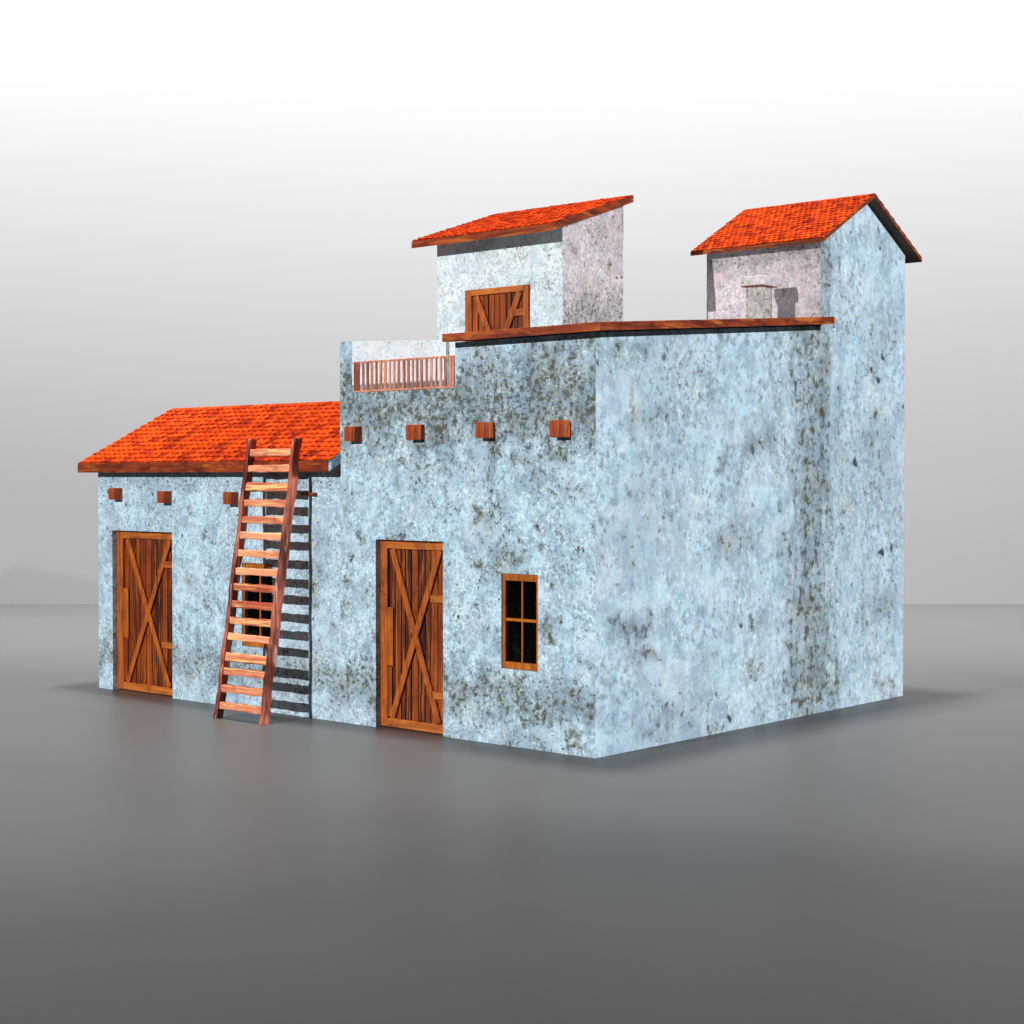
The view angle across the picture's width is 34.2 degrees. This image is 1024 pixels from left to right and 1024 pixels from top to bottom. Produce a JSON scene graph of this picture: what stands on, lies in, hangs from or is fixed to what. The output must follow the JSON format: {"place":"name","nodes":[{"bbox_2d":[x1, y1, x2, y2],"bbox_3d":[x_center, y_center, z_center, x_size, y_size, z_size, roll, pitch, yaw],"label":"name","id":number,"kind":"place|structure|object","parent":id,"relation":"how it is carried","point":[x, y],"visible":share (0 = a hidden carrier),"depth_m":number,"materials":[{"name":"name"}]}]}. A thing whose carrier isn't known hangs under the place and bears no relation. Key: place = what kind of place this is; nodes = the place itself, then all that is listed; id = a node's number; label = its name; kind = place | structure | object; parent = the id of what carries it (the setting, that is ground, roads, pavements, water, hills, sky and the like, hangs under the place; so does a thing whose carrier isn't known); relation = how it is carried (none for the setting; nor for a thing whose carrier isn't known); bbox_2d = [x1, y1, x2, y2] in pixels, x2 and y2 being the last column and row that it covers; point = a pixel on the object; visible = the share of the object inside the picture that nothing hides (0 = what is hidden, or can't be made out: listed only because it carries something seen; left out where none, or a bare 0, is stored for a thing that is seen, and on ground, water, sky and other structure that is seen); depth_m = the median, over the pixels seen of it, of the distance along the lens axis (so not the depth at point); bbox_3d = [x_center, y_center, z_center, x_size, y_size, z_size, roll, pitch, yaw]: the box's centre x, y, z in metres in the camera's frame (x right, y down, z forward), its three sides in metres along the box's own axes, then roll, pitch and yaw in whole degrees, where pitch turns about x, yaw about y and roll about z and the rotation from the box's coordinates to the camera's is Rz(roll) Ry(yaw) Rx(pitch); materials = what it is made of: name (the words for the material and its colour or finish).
{"place":"outdoors","nodes":[
{"label":"outdoors","id":0,"kind":"place"},
{"bbox_2d":[78,193,921,757],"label":"house","id":1,"kind":"structure","parent":0,"point":[548,499],"depth_m":19.31,"materials":[{"name":"paint"}]},
{"bbox_2d":[117,530,172,695],"bbox_3d":[-4.835,1.327,22.114,1.302,2.139,0.060,1,2,41],"label":"door","id":2,"kind":"structure","parent":1,"relation":"in","point":[144,559],"depth_m":22.15,"materials":[{"name":"brown wood"}]},
{"bbox_2d":[243,563,272,647],"bbox_3d":[-3.106,1.149,20.518,0.577,1.031,0.059,1,2,41],"label":"window","id":3,"kind":"structure","parent":1,"relation":"in","point":[251,579],"depth_m":20.57,"materials":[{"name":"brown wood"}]},
{"bbox_2d":[381,539,442,733],"bbox_3d":[-1.096,1.394,18.826,1.059,2.144,0.060,1,2,41],"label":"door","id":4,"kind":"structure","parent":1,"relation":"in","point":[411,571],"depth_m":18.85,"materials":[{"name":"brown wood"}]},
{"bbox_2d":[465,284,529,341],"bbox_3d":[-0.181,-1.885,19.951,0.990,1.606,0.060,1,2,41],"label":"door","id":5,"kind":"structure","parent":1,"relation":"in","point":[507,307],"depth_m":19.93,"materials":[{"name":"brown wood"}]},
{"bbox_2d":[502,573,537,670],"bbox_3d":[0.105,1.167,17.682,0.510,1.015,0.059,1,2,41],"label":"window","id":6,"kind":"structure","parent":1,"relation":"in","point":[519,591],"depth_m":17.72,"materials":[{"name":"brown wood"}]},
{"bbox_2d":[0,0,1023,603],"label":"backdrop","id":7,"kind":"structure","parent":0,"point":[222,202],"depth_m":37.45,"materials":[{"name":"grey paper"}]},
{"bbox_2d":[0,604,1023,1023],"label":"floor","id":8,"kind":"structure","parent":0,"point":[168,858],"depth_m":12.44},
{"bbox_2d":[213,438,302,724],"bbox_3d":[-3.018,0.791,19.750,0.902,3.335,0.654,1,2,41],"label":"ladder","id":9,"kind":"object","parent":8,"relation":"on","point":[283,537],"visible":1,"depth_m":19.68,"materials":[{"name":"brown wood"}]}
]}

